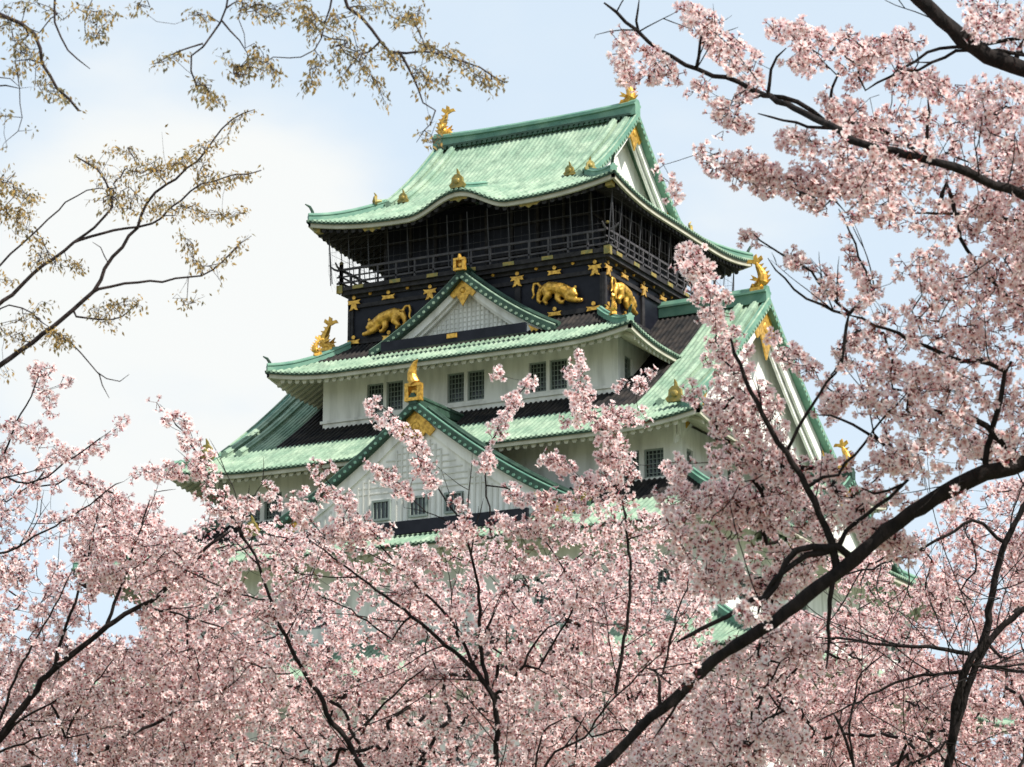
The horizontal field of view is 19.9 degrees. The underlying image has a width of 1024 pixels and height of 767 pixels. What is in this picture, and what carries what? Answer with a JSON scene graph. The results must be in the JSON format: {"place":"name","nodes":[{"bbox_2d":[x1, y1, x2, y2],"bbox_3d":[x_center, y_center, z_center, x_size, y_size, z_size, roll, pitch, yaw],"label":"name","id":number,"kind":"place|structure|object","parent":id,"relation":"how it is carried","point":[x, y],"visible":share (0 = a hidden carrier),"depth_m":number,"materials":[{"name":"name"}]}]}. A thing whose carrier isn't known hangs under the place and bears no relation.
{"place":"outdoors","nodes":[
{"label":"outdoors","id":0,"kind":"place"},
{"bbox_2d":[0,0,1023,766],"label":"sky","id":1,"kind":"structure","parent":0,"point":[331,149],"materials":[{"name":"white"}]},
{"label":"ground","id":2,"kind":"structure","parent":0,"visible":0},
{"bbox_2d":[0,359,261,766],"bbox_3d":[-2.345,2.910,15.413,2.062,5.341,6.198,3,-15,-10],"label":"cherry tree","id":3,"kind":"object","parent":2,"relation":"on","point":[52,677],"visible":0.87,"depth_m":13.67,"materials":[{"name":"pink plant"}]},
{"bbox_2d":[0,109,263,396],"bbox_3d":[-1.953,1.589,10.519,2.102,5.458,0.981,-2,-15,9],"label":"leafing tree","id":4,"kind":"object","parent":2,"relation":"on","point":[48,332],"visible":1,"depth_m":10.99,"materials":[{"name":"brown plant"}]},
{"bbox_2d":[0,0,508,151],"bbox_3d":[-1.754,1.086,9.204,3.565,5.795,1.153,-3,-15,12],"label":"leafing tree","id":5,"kind":"object","parent":2,"relation":"on","point":[238,68],"visible":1,"depth_m":9.49,"materials":[{"name":"brown plant"}]},
{"bbox_2d":[140,348,739,766],"bbox_3d":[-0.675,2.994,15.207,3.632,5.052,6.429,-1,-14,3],"label":"cherry tree","id":6,"kind":"object","parent":2,"relation":"on","point":[500,706],"visible":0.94,"depth_m":13.64,"materials":[{"name":"pink plant"}]},
{"bbox_2d":[594,0,1023,766],"bbox_3d":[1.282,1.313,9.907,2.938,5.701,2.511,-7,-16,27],"label":"cherry tree","id":7,"kind":"object","parent":2,"relation":"on","point":[738,500],"visible":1,"depth_m":10.02,"materials":[{"name":"pink plant"}]},
{"bbox_2d":[628,367,1023,766],"bbox_3d":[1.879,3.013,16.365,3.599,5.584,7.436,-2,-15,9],"label":"cherry tree","id":8,"kind":"object","parent":2,"relation":"on","point":[949,711],"visible":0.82,"depth_m":15.64,"materials":[{"name":"pink plant"}]},
{"bbox_3d":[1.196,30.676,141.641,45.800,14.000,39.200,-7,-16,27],"label":"stone base","id":9,"kind":"object","parent":2,"relation":"on","visible":0},
{"bbox_2d":[22,79,1016,766],"bbox_3d":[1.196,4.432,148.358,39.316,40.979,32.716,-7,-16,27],"label":"castle keep","id":10,"kind":"structure","parent":9,"relation":"on","point":[542,249],"depth_m":142.94,"materials":[{"name":"green"}]},
{"bbox_2d":[203,607,219,637],"bbox_3d":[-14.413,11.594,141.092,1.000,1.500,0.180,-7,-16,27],"label":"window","id":11,"kind":"structure","parent":10,"relation":"in","point":[217,609],"depth_m":141.13,"materials":[{"name":"grey"}]},
{"bbox_2d":[244,495,259,521],"bbox_3d":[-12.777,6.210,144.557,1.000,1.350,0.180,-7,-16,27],"label":"window","id":12,"kind":"structure","parent":10,"relation":"in","point":[257,515],"depth_m":144.51,"materials":[{"name":"grey"}]},
{"bbox_2d":[265,492,281,519],"bbox_3d":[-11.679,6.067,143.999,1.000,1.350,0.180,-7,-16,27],"label":"window","id":13,"kind":"structure","parent":10,"relation":"in","point":[268,514],"depth_m":144.05,"materials":[{"name":"grey"}]},
{"bbox_2d":[291,604,303,630],"bbox_3d":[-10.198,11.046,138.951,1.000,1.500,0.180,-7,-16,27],"label":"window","id":14,"kind":"structure","parent":10,"relation":"in","point":[303,604],"depth_m":138.84,"materials":[{"name":"grey"}]},
{"bbox_2d":[309,597,326,629],"bbox_3d":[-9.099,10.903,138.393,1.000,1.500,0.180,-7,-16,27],"label":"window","id":15,"kind":"structure","parent":10,"relation":"in","point":[317,627],"depth_m":138.40,"materials":[{"name":"grey"}]},
{"bbox_2d":[368,383,382,412],"bbox_3d":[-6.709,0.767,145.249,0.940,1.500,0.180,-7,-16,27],"label":"window","id":16,"kind":"structure","parent":10,"relation":"in","point":[374,389],"depth_m":145.36,"materials":[{"name":"grey"}]},
{"bbox_2d":[387,380,402,410],"bbox_3d":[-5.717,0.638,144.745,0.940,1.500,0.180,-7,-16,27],"label":"window","id":17,"kind":"structure","parent":10,"relation":"in","point":[395,389],"depth_m":144.83,"materials":[{"name":"grey"}]},
{"bbox_2d":[448,372,463,402],"bbox_3d":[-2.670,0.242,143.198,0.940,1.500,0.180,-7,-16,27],"label":"window","id":18,"kind":"structure","parent":10,"relation":"in","point":[456,380],"depth_m":143.25,"materials":[{"name":"grey"}]},
{"bbox_2d":[447,728,465,765],"bbox_3d":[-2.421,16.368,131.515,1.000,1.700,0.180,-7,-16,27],"label":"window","id":19,"kind":"structure","parent":10,"relation":"in","point":[460,730],"depth_m":131.55,"materials":[{"name":"grey"}]},
{"bbox_2d":[468,370,483,400],"bbox_3d":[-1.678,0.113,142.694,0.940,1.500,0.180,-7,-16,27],"label":"window","id":20,"kind":"structure","parent":10,"relation":"in","point":[475,378],"depth_m":142.76,"materials":[{"name":"grey"}]},
{"bbox_2d":[511,578,528,607],"bbox_3d":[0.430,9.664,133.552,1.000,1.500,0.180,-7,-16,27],"label":"window","id":21,"kind":"structure","parent":10,"relation":"in","point":[522,579],"depth_m":133.68,"materials":[{"name":"grey"}]},
{"bbox_2d":[530,361,545,392],"bbox_3d":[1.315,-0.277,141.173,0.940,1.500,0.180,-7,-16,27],"label":"window","id":22,"kind":"structure","parent":10,"relation":"in","point":[539,368],"depth_m":141.23,"materials":[{"name":"grey"}]},
{"bbox_2d":[535,576,553,608],"bbox_3d":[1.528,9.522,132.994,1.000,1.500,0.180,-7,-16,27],"label":"window","id":23,"kind":"structure","parent":10,"relation":"in","point":[537,579],"depth_m":133.10,"materials":[{"name":"grey"}]},
{"bbox_2d":[550,359,566,389],"bbox_3d":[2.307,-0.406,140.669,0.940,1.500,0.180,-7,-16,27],"label":"window","id":24,"kind":"structure","parent":10,"relation":"in","point":[557,381],"depth_m":140.75,"materials":[{"name":"grey"}]},
{"bbox_2d":[625,357,630,381],"bbox_3d":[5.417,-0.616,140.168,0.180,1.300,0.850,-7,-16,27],"label":"window","id":25,"kind":"structure","parent":10,"relation":"in","point":[626,359],"depth_m":140.39,"materials":[{"name":"grey"}]},
{"bbox_2d":[620,451,638,479],"bbox_3d":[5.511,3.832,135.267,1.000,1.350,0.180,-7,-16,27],"label":"window","id":26,"kind":"structure","parent":10,"relation":"in","point":[636,459],"depth_m":135.23,"materials":[{"name":"grey"}]},
{"bbox_2d":[631,576,648,598],"bbox_3d":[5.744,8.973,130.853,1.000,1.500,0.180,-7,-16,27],"label":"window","id":27,"kind":"structure","parent":10,"relation":"in","point":[634,576],"depth_m":130.94,"materials":[{"name":"grey"}]},
{"bbox_2d":[645,448,663,477],"bbox_3d":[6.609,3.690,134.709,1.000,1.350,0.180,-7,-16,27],"label":"window","id":28,"kind":"structure","parent":10,"relation":"in","point":[653,457],"depth_m":134.80,"materials":[{"name":"grey metal"}]},
{"bbox_2d":[655,564,673,597],"bbox_3d":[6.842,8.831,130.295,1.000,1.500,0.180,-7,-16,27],"label":"window","id":29,"kind":"structure","parent":10,"relation":"in","point":[661,578],"depth_m":130.39,"materials":[{"name":"grey"}]},
{"bbox_2d":[687,450,690,465],"bbox_3d":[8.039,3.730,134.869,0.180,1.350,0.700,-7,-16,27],"label":"window","id":30,"kind":"structure","parent":10,"relation":"in","point":[688,452],"depth_m":135.09,"materials":[{"name":"grey"}]},
{"bbox_2d":[739,572,745,599],"bbox_3d":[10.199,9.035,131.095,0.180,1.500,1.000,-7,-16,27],"label":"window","id":31,"kind":"structure","parent":10,"relation":"in","point":[740,597],"depth_m":131.26,"materials":[{"name":"grey"}]}
]}

